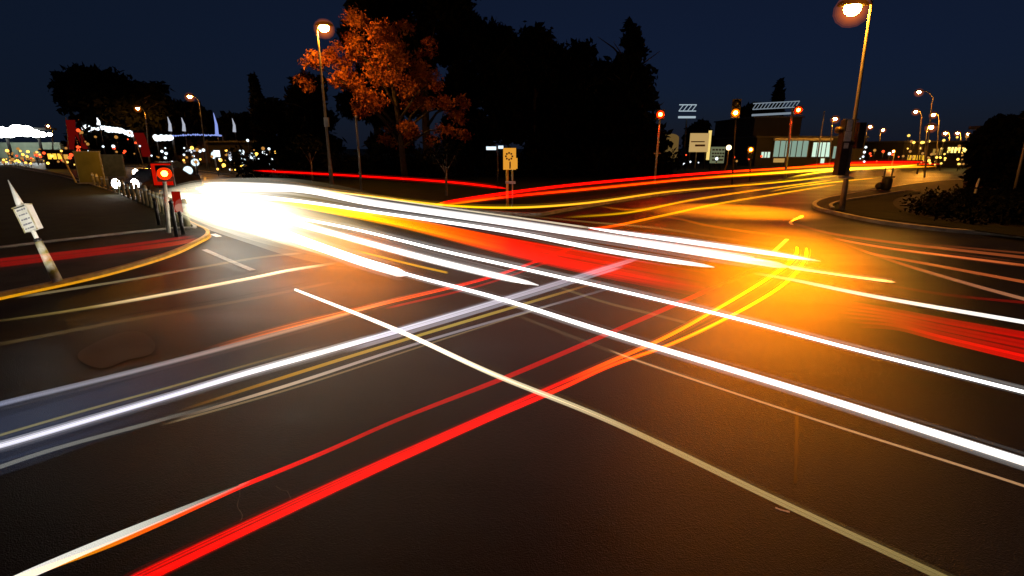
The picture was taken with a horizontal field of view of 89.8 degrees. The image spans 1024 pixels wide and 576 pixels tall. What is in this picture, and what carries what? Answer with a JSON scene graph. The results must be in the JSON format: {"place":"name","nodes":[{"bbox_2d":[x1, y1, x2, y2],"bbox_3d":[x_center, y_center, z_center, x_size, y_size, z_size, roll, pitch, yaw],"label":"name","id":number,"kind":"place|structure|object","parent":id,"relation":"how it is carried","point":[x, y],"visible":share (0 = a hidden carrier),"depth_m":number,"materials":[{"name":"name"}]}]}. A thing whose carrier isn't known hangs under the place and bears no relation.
{"place":"outdoors","nodes":[
{"label":"outdoors","id":0,"kind":"place"},
{"bbox_2d":[0,167,194,248],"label":"grass bank","id":1,"kind":"structure","parent":0,"point":[64,207],"depth_m":20.52,"materials":[{"name":"plant"}]},
{"bbox_2d":[0,167,196,248],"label":"edging","id":2,"kind":"object","parent":1,"relation":"on","point":[82,237],"visible":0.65,"depth_m":14.60,"materials":[{"name":"concrete"}]},
{"bbox_2d":[129,182,135,199],"bbox_3d":[-17.788,-4.538,24.065,0.167,0.856,0.167,-13,20,-40],"label":"bollard","id":3,"kind":"object","parent":2,"relation":"on","point":[132,190],"visible":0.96,"depth_m":24.02,"materials":[{"name":"silver metal"}]},
{"bbox_2d":[134,184,140,202],"bbox_3d":[-16.858,-4.267,23.104,0.164,0.839,0.164,-6,16,-20],"label":"bollard","id":4,"kind":"object","parent":1,"relation":"on","point":[137,194],"visible":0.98,"depth_m":23.07,"materials":[{"name":"silver metal"}]},
{"bbox_2d":[142,185,148,206],"bbox_3d":[-15.311,-3.847,21.486,0.172,0.881,0.172,-11,19,-35],"label":"bollard","id":5,"kind":"object","parent":1,"relation":"on","point":[144,188],"visible":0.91,"depth_m":21.42,"materials":[{"name":"silver metal"}]},
{"bbox_2d":[147,190,152,207],"bbox_3d":[-14.679,-3.599,20.839,0.145,0.743,0.145,-5,16,-17],"label":"bollard","id":6,"kind":"object","parent":1,"relation":"on","point":[149,198],"visible":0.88,"depth_m":20.79,"materials":[{"name":"silver metal"}]},
{"bbox_2d":[152,198,160,224],"bbox_3d":[-11.291,-2.437,16.324,0.108,0.860,0.108,6,16,22],"label":"marker post","id":7,"kind":"object","parent":1,"relation":"on","point":[156,210],"visible":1,"depth_m":16.30,"materials":[{"name":"black metal"}]},
{"bbox_2d":[159,194,164,213],"bbox_3d":[-12.924,-3.099,18.975,0.148,0.758,0.148,-9,18,-30],"label":"bollard","id":8,"kind":"object","parent":1,"relation":"on","point":[161,203],"visible":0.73,"depth_m":18.92,"materials":[{"name":"silver metal"}]},
{"bbox_2d":[0,165,205,290],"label":"pavement","id":9,"kind":"structure","parent":0,"point":[22,266],"depth_m":12.04,"materials":[{"name":"concrete"}]},
{"bbox_2d":[8,180,62,282],"bbox_3d":[-8.645,-1.009,9.313,0.686,1.855,0.206,3,15,10],"label":"leaning post","id":10,"kind":"object","parent":9,"relation":"on","point":[27,217],"visible":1,"depth_m":9.26,"materials":[{"name":"beige metal"}]},
{"bbox_2d":[155,165,173,232],"bbox_3d":[-9.749,-2.500,14.594,0.393,1.915,0.549,-10,18,-33],"label":"traffic signal","id":11,"kind":"object","parent":9,"relation":"on","point":[164,174],"visible":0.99,"depth_m":14.48,"materials":[{"name":"black metal"}]},
{"bbox_2d":[149,162,182,211],"bbox_3d":[-9.910,-2.875,14.730,0.700,1.410,0.060,0,15,0],"label":"signal board","id":12,"kind":"object","parent":11,"relation":"attached to","point":[176,199],"visible":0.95,"depth_m":14.68,"materials":[{"name":"red metal"}]},
{"bbox_2d":[168,200,178,236],"bbox_3d":[-9.278,-1.904,14.083,0.108,1.010,0.108,-6,16,-22],"label":"marker post","id":13,"kind":"object","parent":9,"relation":"on","point":[173,217],"visible":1,"depth_m":14.05,"materials":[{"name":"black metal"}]},
{"bbox_2d":[177,211,184,234],"bbox_3d":[-9.354,-1.843,14.524,0.108,0.660,0.108,-6,16,-22],"label":"marker post","id":14,"kind":"object","parent":9,"relation":"on","point":[181,224],"visible":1,"depth_m":14.49,"materials":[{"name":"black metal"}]},
{"bbox_2d":[181,199,190,226],"bbox_3d":[-10.061,-2.304,15.846,0.170,0.870,0.170,-1,15,-3],"label":"bollard","id":15,"kind":"object","parent":9,"relation":"on","point":[186,213],"visible":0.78,"depth_m":15.80,"materials":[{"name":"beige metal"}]},
{"bbox_2d":[0,155,884,206],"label":"grass verge","id":16,"kind":"object","parent":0,"point":[526,190],"depth_m":36.79,"materials":[{"name":"black plant"}]},
{"bbox_2d":[47,62,146,154],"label":"broadleaf tree","id":17,"kind":"object","parent":16,"relation":"on","point":[91,94],"visible":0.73,"depth_m":75.04,"materials":[{"name":"green plant"}]},
{"bbox_2d":[115,80,183,161],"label":"broadleaf tree","id":18,"kind":"object","parent":16,"relation":"on","point":[146,97],"visible":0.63,"depth_m":80.36,"materials":[{"name":"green plant"}]},
{"bbox_2d":[142,99,218,155],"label":"broadleaf tree","id":19,"kind":"object","parent":16,"relation":"on","point":[188,112],"visible":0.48,"depth_m":83.40,"materials":[{"name":"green plant"}]},
{"bbox_2d":[209,111,253,140],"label":"broadleaf tree","id":20,"kind":"object","parent":16,"relation":"on","point":[242,122],"visible":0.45,"depth_m":85.36,"materials":[{"name":"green plant"}]},
{"bbox_2d":[246,72,264,140],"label":"poplar","id":21,"kind":"object","parent":16,"relation":"on","point":[254,90],"visible":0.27,"depth_m":65.45,"materials":[{"name":"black plant"}]},
{"bbox_2d":[248,96,298,167],"bbox_3d":[-26.901,-17.744,59.551,6.519,8.449,5.668,0,15,0],"label":"broadleaf tree","id":22,"kind":"object","parent":16,"relation":"on","point":[267,114],"visible":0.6,"depth_m":57.55,"materials":[{"name":"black plant"}]},
{"bbox_2d":[292,134,323,181],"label":"sapling","id":23,"kind":"object","parent":16,"relation":"on","point":[307,146],"visible":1,"depth_m":36.05,"materials":[{"name":"black plant"}]},
{"bbox_2d":[277,69,347,171],"bbox_3d":[-20.470,-16.914,52.431,7.433,10.249,7.258,0,15,0],"label":"broadleaf tree","id":24,"kind":"object","parent":16,"relation":"on","point":[303,113],"visible":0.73,"depth_m":51.12,"materials":[{"name":"black plant"}]},
{"bbox_2d":[315,21,333,186],"bbox_3d":[-11.170,-11.239,31.688,1.216,9.778,1.016,0,15,0],"label":"street lamp","id":25,"kind":"object","parent":16,"relation":"on","point":[323,26],"visible":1,"depth_m":31.57,"materials":[{"name":"metal"}]},
{"bbox_2d":[355,115,362,189],"bbox_3d":[-8.746,-7.673,29.320,0.146,4.141,0.140,0,15,0],"label":"thin pole","id":26,"kind":"object","parent":16,"relation":"on","point":[359,164],"visible":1,"depth_m":29.30,"materials":[{"name":"metal"}]},
{"bbox_2d":[332,0,417,174],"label":"broadleaf tree","id":27,"kind":"object","parent":16,"relation":"on","point":[378,9],"visible":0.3,"depth_m":43.28,"materials":[{"name":"plant"}]},
{"bbox_2d":[293,3,471,182],"bbox_3d":[-8.705,-13.279,35.720,12.322,11.664,6.260,0,15,0],"label":"maple tree","id":28,"kind":"object","parent":16,"relation":"on","point":[382,73],"visible":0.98,"depth_m":34.89,"materials":[{"name":"orange plant"}]},
{"bbox_2d":[376,10,421,163],"bbox_3d":[-12.522,-21.268,54.265,8.056,17.306,9.159,0,15,0],"label":"broadleaf tree","id":29,"kind":"object","parent":16,"relation":"on","point":[411,146],"visible":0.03,"depth_m":53.78,"materials":[{"name":"black plant"}]},
{"bbox_2d":[381,0,480,173],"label":"broadleaf tree","id":30,"kind":"object","parent":16,"relation":"on","point":[430,17],"visible":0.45,"depth_m":44.39,"materials":[{"name":"plant"}]},
{"bbox_2d":[424,135,464,195],"bbox_3d":[-3.372,-6.172,25.962,1.968,3.016,2.295,0,15,0],"label":"sapling","id":31,"kind":"object","parent":16,"relation":"on","point":[449,152],"visible":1,"depth_m":25.68,"materials":[{"name":"black plant"}]},
{"bbox_2d":[224,141,689,178],"bbox_3d":[-4.894,-10.308,43.243,39.676,3.927,5.205,0,15,0],"label":"hedge","id":32,"kind":"object","parent":16,"relation":"on","point":[371,165],"visible":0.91,"depth_m":42.72,"materials":[{"name":"green plant"}]},
{"bbox_2d":[437,0,487,167],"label":"broadleaf tree","id":33,"kind":"object","parent":16,"relation":"on","point":[472,112],"visible":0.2,"depth_m":51.32,"materials":[{"name":"black plant"}]},
{"bbox_2d":[447,16,531,175],"bbox_3d":[-1.876,-16.313,44.210,7.482,13.034,7.901,0,15,0],"label":"broadleaf tree","id":34,"kind":"object","parent":16,"relation":"on","point":[488,69],"visible":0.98,"depth_m":42.23,"materials":[{"name":"green plant"}]},
{"bbox_2d":[486,146,502,194],"bbox_3d":[-0.871,-6.020,26.378,0.867,2.500,0.095,0,15,0],"label":"name plate","id":35,"kind":"object","parent":16,"relation":"on","point":[493,148],"visible":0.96,"depth_m":26.07,"materials":[{"name":"white metal"}]},
{"bbox_2d":[499,20,577,173],"bbox_3d":[1.947,-17.109,47.024,8.112,13.082,7.173,0,15,0],"label":"broadleaf tree","id":36,"kind":"object","parent":16,"relation":"on","point":[545,57],"visible":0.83,"depth_m":45.69,"materials":[{"name":"green plant"}]},
{"bbox_2d":[572,16,674,174],"bbox_3d":[10.485,-16.891,46.109,10.215,13.646,8.997,0,15,0],"label":"conifer","id":37,"kind":"object","parent":16,"relation":"on","point":[629,96],"visible":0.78,"depth_m":44.58,"materials":[{"name":"green plant"}]},
{"bbox_2d":[653,109,664,182],"bbox_3d":[10.042,-9.693,35.317,0.570,4.895,0.792,4,16,15],"label":"traffic signal","id":38,"kind":"object","parent":16,"relation":"on","point":[660,114],"visible":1,"depth_m":35.19,"materials":[{"name":"metal"}]},
{"bbox_2d":[681,119,717,161],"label":"broadleaf tree","id":39,"kind":"object","parent":16,"relation":"on","point":[701,126],"visible":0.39,"depth_m":90.32,"materials":[{"name":"black plant"}]},
{"bbox_2d":[740,101,774,117],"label":"broadleaf tree","id":40,"kind":"object","parent":16,"relation":"on","point":[746,111],"visible":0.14,"depth_m":103.14,"materials":[{"name":"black plant"}]},
{"bbox_2d":[770,77,785,115],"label":"conifer","id":41,"kind":"object","parent":16,"relation":"on","point":[778,94],"visible":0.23,"depth_m":112.33,"materials":[{"name":"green plant"}]},
{"bbox_2d":[0,162,1023,575],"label":"road","id":42,"kind":"structure","parent":0,"point":[618,388],"depth_m":5.36,"materials":[{"name":"grey asphalt"}]},
{"bbox_2d":[0,125,56,158],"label":"floodlit canopy","id":43,"kind":"object","parent":42,"relation":"on","point":[14,131],"visible":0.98,"depth_m":114.10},
{"bbox_2d":[0,142,64,157],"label":"pale green wall","id":44,"kind":"structure","parent":42,"relation":"on","point":[31,147],"depth_m":123.46,"materials":[{"name":"paint"}]},
{"bbox_2d":[59,153,76,182],"bbox_3d":[-31.210,-8.392,36.160,0.979,2.213,0.151,4,16,14],"label":"marker pole","id":45,"kind":"object","parent":42,"relation":"on","point":[74,179],"visible":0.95,"depth_m":36.14,"materials":[{"name":"orange paint"}]},
{"bbox_2d":[38,149,100,168],"bbox_3d":[-56.461,-16.590,65.959,4.284,2.314,4.500,0,15,0],"label":"kiosk","id":46,"kind":"object","parent":42,"relation":"on","point":[56,157],"visible":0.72,"depth_m":64.07,"materials":[{"name":"stone"}]},
{"bbox_2d":[46,153,62,159],"bbox_3d":[-56.859,-16.370,63.894,1.968,0.851,0.120,0,15,0],"label":"window","id":47,"kind":"structure","parent":46,"relation":"in","point":[56,156],"depth_m":63.89,"materials":[{"name":"yellow glass"}]},
{"bbox_2d":[65,118,75,148],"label":"red banner","id":48,"kind":"object","parent":42,"relation":"on","point":[70,128],"visible":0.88,"depth_m":67.02,"materials":[{"name":"fabric"}]},
{"bbox_2d":[75,128,87,148],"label":"red banner","id":49,"kind":"object","parent":42,"relation":"on","point":[83,146],"visible":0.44,"depth_m":69.20,"materials":[{"name":"fabric"}]},
{"bbox_2d":[72,151,105,184],"bbox_3d":[-28.842,-8.165,35.088,1.810,2.297,0.500,0,15,0],"label":"hoarding","id":50,"kind":"object","parent":42,"relation":"on","point":[87,163],"visible":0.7,"depth_m":34.99,"materials":[{"name":"yellow paint"}]},
{"bbox_2d":[0,165,209,299],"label":"kerb","id":51,"kind":"structure","parent":42,"relation":"on","point":[15,292],"depth_m":10.34,"materials":[{"name":"yellow paint"}]},
{"bbox_2d":[82,125,138,164],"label":"light garland","id":52,"kind":"object","parent":42,"relation":"on","point":[113,129],"visible":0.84,"depth_m":74.37,"materials":[{"name":"white metal"}]},
{"bbox_2d":[100,154,128,178],"bbox_3d":[-33.259,-10.117,42.848,1.906,1.982,0.500,0,15,0],"label":"hoarding","id":53,"kind":"object","parent":42,"relation":"on","point":[113,166],"visible":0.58,"depth_m":42.78,"materials":[{"name":"brown paint"}]},
{"bbox_2d":[78,331,154,367],"bbox_3d":[-5.110,0.776,6.642,1.321,0.001,0.795,14,21,41],"label":"road patch","id":54,"kind":"object","parent":42,"relation":"on","point":[112,350],"visible":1,"depth_m":6.59,"materials":[{"name":"asphalt"}]},
{"bbox_2d":[132,130,150,167],"bbox_3d":[-44.361,-16.619,61.820,1.856,4.563,0.270,0,15,0],"label":"red banner","id":55,"kind":"object","parent":42,"relation":"on","point":[140,139],"visible":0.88,"depth_m":61.63,"materials":[{"name":"fabric"}]},
{"bbox_2d":[134,106,150,163],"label":"street lamp","id":56,"kind":"object","parent":42,"relation":"on","point":[137,107],"visible":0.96,"depth_m":76.33,"materials":[{"name":"metal"}]},
{"bbox_2d":[111,167,201,193],"bbox_3d":[-19.944,-6.075,29.051,1.800,1.440,4.400,3,16,12],"label":"car","id":57,"kind":"object","parent":42,"relation":"on","point":[140,177],"visible":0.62,"depth_m":28.31,"materials":[{"name":"paint"}]},
{"bbox_2d":[133,161,195,173],"bbox_3d":[-27.762,-9.373,41.146,1.800,1.440,4.400,3,16,12],"label":"car","id":58,"kind":"object","parent":42,"relation":"on","point":[179,165],"visible":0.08,"depth_m":41.46,"materials":[{"name":"paint"}]},
{"bbox_2d":[153,135,176,161],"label":"light garland","id":59,"kind":"object","parent":42,"relation":"on","point":[156,138],"visible":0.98,"depth_m":67.02,"materials":[{"name":"white metal"}]},
{"bbox_2d":[123,140,210,162],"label":"dark hall","id":60,"kind":"structure","parent":42,"relation":"on","point":[181,157],"depth_m":85.26,"materials":[{"name":"stone"}]},
{"bbox_2d":[181,118,190,165],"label":"lit mast","id":61,"kind":"object","parent":42,"relation":"on","point":[183,127],"visible":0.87,"depth_m":68.94,"materials":[{"name":"black metal"}]},
{"bbox_2d":[184,93,208,168],"bbox_3d":[-36.371,-18.022,59.349,1.578,8.559,0.898,0,15,0],"label":"street lamp","id":62,"kind":"object","parent":42,"relation":"on","point":[189,95],"visible":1,"depth_m":59.18,"materials":[{"name":"metal"}]},
{"bbox_2d":[172,134,223,161],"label":"light garland","id":63,"kind":"object","parent":42,"relation":"on","point":[191,135],"visible":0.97,"depth_m":67.09,"materials":[{"name":"blue metal"}]},
{"bbox_2d":[213,113,218,140],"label":"flag","id":64,"kind":"object","parent":42,"relation":"on","point":[216,129],"visible":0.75,"depth_m":66.78,"materials":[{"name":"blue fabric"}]},
{"bbox_2d":[120,280,317,315],"bbox_3d":[-4.866,0.144,8.960,3.196,0.001,0.147,-15,21,-43],"label":"tar seam","id":65,"kind":"object","parent":42,"relation":"on","point":[220,299],"visible":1,"depth_m":8.77,"materials":[{"name":"asphalt"}]},
{"bbox_2d":[203,249,254,270],"bbox_3d":[-6.672,-0.679,11.980,3.306,0.001,0.136,14,21,42],"label":"road marking","id":66,"kind":"object","parent":42,"relation":"on","point":[229,260],"visible":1,"depth_m":11.81,"materials":[{"name":"paint"}]},
{"bbox_2d":[205,141,339,167],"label":"white lit store","id":67,"kind":"structure","parent":42,"relation":"on","point":[219,147],"depth_m":63.72,"materials":[{"name":"stone"}]},
{"bbox_2d":[0,161,890,215],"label":"kerb","id":68,"kind":"structure","parent":42,"relation":"on","point":[514,213],"depth_m":25.92,"materials":[{"name":"concrete"}]},
{"bbox_2d":[731,98,741,184],"bbox_3d":[14.464,-9.542,33.654,0.582,5.474,0.734,6,16,22],"label":"traffic signal","id":69,"kind":"object","parent":68,"relation":"on","point":[736,109],"visible":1,"depth_m":33.17,"materials":[{"name":"black metal"}]},
{"bbox_2d":[666,134,678,169],"bbox_3d":[17.788,-15.388,58.243,1.901,4.052,0.480,0,15,0],"label":"arched panel","id":70,"kind":"object","parent":42,"relation":"on","point":[674,138],"visible":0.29,"depth_m":57.73,"materials":[{"name":"black metal"}]},
{"bbox_2d":[678,104,696,163],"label":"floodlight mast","id":71,"kind":"object","parent":42,"relation":"on","point":[686,117],"visible":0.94,"depth_m":75.91,"materials":[{"name":"black metal"}]},
{"bbox_2d":[688,130,711,168],"bbox_3d":[21.892,-16.094,60.082,2.345,4.448,0.560,0,15,0],"label":"billboard","id":72,"kind":"object","parent":42,"relation":"on","point":[700,142],"visible":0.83,"depth_m":59.69,"materials":[{"name":"beige metal"}]},
{"bbox_2d":[709,147,724,169],"bbox_3d":[22.512,-14.169,56.490,1.444,2.624,0.505,0,15,0],"label":"notice board","id":73,"kind":"object","parent":42,"relation":"on","point":[719,152],"visible":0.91,"depth_m":56.17,"materials":[{"name":"black metal"}]},
{"bbox_2d":[771,239,788,252],"bbox_3d":[7.132,-1.132,13.642,0.100,0.001,2.393,10,18,34],"label":"road marking","id":74,"kind":"object","parent":42,"relation":"on","point":[780,245],"visible":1,"depth_m":13.56,"materials":[{"name":"paint"}]},
{"bbox_2d":[715,136,868,165],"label":"shop building","id":75,"kind":"structure","parent":42,"relation":"on","point":[772,150],"depth_m":69.69,"materials":[{"name":"brick"},{"name":"glass"}]},
{"bbox_2d":[714,116,804,137],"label":"building","id":76,"kind":"structure","parent":75,"relation":"on","point":[764,126],"depth_m":80.47,"materials":[{"name":"stone"}]},
{"bbox_2d":[760,151,770,157],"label":"window","id":77,"kind":"structure","parent":75,"relation":"in","point":[766,154],"depth_m":69.62,"materials":[{"name":"white glass"}]},
{"bbox_2d":[772,158,785,162],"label":"window","id":78,"kind":"structure","parent":75,"relation":"in","point":[775,160],"depth_m":69.85,"materials":[{"name":"beige glass"}]},
{"bbox_2d":[772,140,809,157],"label":"window","id":79,"kind":"structure","parent":75,"relation":"in","point":[798,148],"depth_m":69.42,"materials":[{"name":"grey glass"}]},
{"bbox_2d":[810,142,831,157],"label":"window","id":80,"kind":"structure","parent":75,"relation":"in","point":[824,149],"depth_m":69.47,"materials":[{"name":"white glass"}]},
{"bbox_2d":[784,105,802,178],"bbox_3d":[21.774,-11.251,39.889,0.766,5.502,0.807,8,17,26],"label":"street light","id":81,"kind":"object","parent":42,"relation":"on","point":[797,110],"visible":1,"depth_m":39.81,"materials":[{"name":"metal"}]},
{"bbox_2d":[794,409,798,484],"bbox_3d":[2.503,1.356,4.516,0.038,0.001,1.341,8,17,27],"label":"tar seam","id":82,"kind":"object","parent":42,"relation":"on","point":[796,445],"visible":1,"depth_m":4.45,"materials":[{"name":"asphalt"}]},
{"bbox_2d":[815,111,824,169],"bbox_3d":[34.581,-16.474,57.699,0.166,6.434,0.166,-6,16,-22],"label":"slim pole","id":83,"kind":"object","parent":42,"relation":"on","point":[819,141],"visible":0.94,"depth_m":57.68,"materials":[{"name":"metal"}]},
{"bbox_2d":[861,141,969,166],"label":"lit shop row","id":84,"kind":"object","parent":42,"relation":"on","point":[899,147],"visible":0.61,"depth_m":68.06,"materials":[{"name":"stone"}]},
{"bbox_2d":[906,154,923,160],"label":"window","id":85,"kind":"structure","parent":84,"relation":"in","point":[915,158],"depth_m":67.80,"materials":[{"name":"yellow glass"}]},
{"bbox_2d":[931,148,943,155],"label":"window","id":86,"kind":"structure","parent":84,"relation":"in","point":[933,151],"depth_m":67.58,"materials":[{"name":"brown glass"}]},
{"bbox_2d":[946,146,961,153],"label":"window","id":87,"kind":"structure","parent":84,"relation":"in","point":[953,150],"depth_m":67.53,"materials":[{"name":"yellow glass"}]},
{"bbox_2d":[912,109,921,173],"bbox_3d":[39.285,-14.225,50.020,1.788,6.157,0.599,0,15,0],"label":"street lamp","id":88,"kind":"object","parent":42,"relation":"on","point":[916,111],"visible":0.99,"depth_m":50.01,"materials":[{"name":"metal"}]},
{"bbox_2d":[812,179,1023,237],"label":"kerb","id":89,"kind":"structure","parent":42,"relation":"on","point":[815,206],"depth_m":17.00,"materials":[{"name":"stone"}]},
{"bbox_2d":[915,89,932,177],"bbox_3d":[35.051,-13.212,44.077,2.374,7.322,0.599,0,15,0],"label":"street lamp","id":90,"kind":"object","parent":42,"relation":"on","point":[918,91],"visible":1,"depth_m":44.05,"materials":[{"name":"metal"}]},
{"bbox_2d":[923,123,936,170],"bbox_3d":[46.749,-15.886,57.859,1.252,5.248,1.018,0,15,0],"label":"street lamp","id":91,"kind":"object","parent":42,"relation":"on","point":[932,125],"visible":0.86,"depth_m":57.61,"materials":[{"name":"metal"}]},
{"bbox_2d":[930,112,939,168],"bbox_3d":[52.065,-18.204,63.446,2.253,6.781,0.778,0,15,0],"label":"street lamp","id":92,"kind":"object","parent":42,"relation":"on","point":[933,113],"visible":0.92,"depth_m":63.30,"materials":[{"name":"metal"}]},
{"bbox_2d":[0,0,1023,148],"label":"sky","id":93,"kind":"structure","parent":0,"point":[968,55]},
{"bbox_2d":[339,149,687,154],"bbox_3d":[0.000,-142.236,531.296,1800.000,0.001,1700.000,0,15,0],"label":"ground","id":94,"kind":"structure","parent":0,"point":[347,151],"depth_m":380.79,"materials":[{"name":"black"}]},
{"bbox_2d":[425,167,874,211],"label":"footway","id":95,"kind":"structure","parent":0,"point":[555,204],"depth_m":25.09,"materials":[{"name":"concrete"}]},
{"bbox_2d":[503,148,517,206],"bbox_3d":[-0.068,-4.508,21.061,0.580,2.379,0.200,0,15,0],"label":"warning sign","id":96,"kind":"object","parent":95,"relation":"on","point":[509,159],"visible":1,"depth_m":20.84,"materials":[{"name":"metal"}]},
{"bbox_2d":[747,146,753,180],"bbox_3d":[17.658,-9.251,38.231,0.432,2.507,0.582,7,17,23],"label":"traffic signal","id":97,"kind":"object","parent":95,"relation":"on","point":[750,151],"visible":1,"depth_m":38.03,"materials":[{"name":"black metal"}]},
{"bbox_2d":[752,101,799,115],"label":"lattice girder","id":98,"kind":"object","parent":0,"point":[783,113],"visible":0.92,"depth_m":78.48,"materials":[{"name":"metal"}]},
{"bbox_2d":[828,116,839,168],"bbox_3d":[37.100,-16.841,59.672,1.031,6.123,0.838,0,15,0],"label":"street lamp","id":99,"kind":"object","parent":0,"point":[835,117],"visible":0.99,"depth_m":59.58,"materials":[{"name":"metal"}]},
{"bbox_2d":[875,168,894,189],"bbox_3d":[21.984,-6.435,30.275,0.915,1.250,0.540,0,15,0],"label":"litter bin","id":100,"kind":"object","parent":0,"point":[886,183],"visible":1,"depth_m":30.19,"materials":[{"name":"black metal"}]},
{"bbox_2d":[817,179,1023,228],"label":"island pavement","id":101,"kind":"structure","parent":0,"point":[946,185],"depth_m":26.73,"materials":[{"name":"concrete"}]},
{"bbox_2d":[829,191,1023,236],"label":"planted strip","id":102,"kind":"object","parent":101,"relation":"on","point":[881,207],"visible":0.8,"depth_m":18.93,"materials":[{"name":"plant"}]},
{"bbox_2d":[837,0,872,209],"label":"street lamp","id":103,"kind":"object","parent":102,"relation":"on","point":[852,7],"visible":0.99,"depth_m":18.87,"materials":[{"name":"metal"}]},
{"bbox_2d":[832,119,866,178],"bbox_3d":[12.835,-5.318,19.683,1.040,2.206,0.546,0,15,0],"label":"signal cluster","id":104,"kind":"object","parent":103,"relation":"attached to","point":[845,142],"visible":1,"depth_m":19.51,"materials":[{"name":"black metal"}]},
{"bbox_2d":[829,190,918,207],"bbox_3d":[17.795,-4.458,25.278,12.978,0.075,0.875,-12,20,-38],"label":"edging","id":105,"kind":"object","parent":102,"relation":"on","point":[831,205],"visible":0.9,"depth_m":25.57,"materials":[{"name":"concrete"}]},
{"bbox_2d":[899,182,1023,225],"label":"shrub bed","id":106,"kind":"object","parent":101,"relation":"on","point":[1004,206],"visible":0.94,"depth_m":18.82,"materials":[{"name":"green plant"}]},
{"bbox_2d":[958,113,1023,189],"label":"broadleaf tree","id":107,"kind":"object","parent":101,"relation":"on","point":[988,152],"visible":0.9,"depth_m":28.54,"materials":[{"name":"black plant"}]},
{"bbox_2d":[999,111,1023,189],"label":"broadleaf tree","id":108,"kind":"object","parent":101,"relation":"on","point":[1011,169],"visible":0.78,"depth_m":26.52,"materials":[{"name":"black plant"}]},
{"bbox_2d":[1013,145,1023,188],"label":"leaning pole","id":109,"kind":"object","parent":101,"relation":"on","point":[1018,170],"visible":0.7,"depth_m":25.57,"materials":[{"name":"paint"}]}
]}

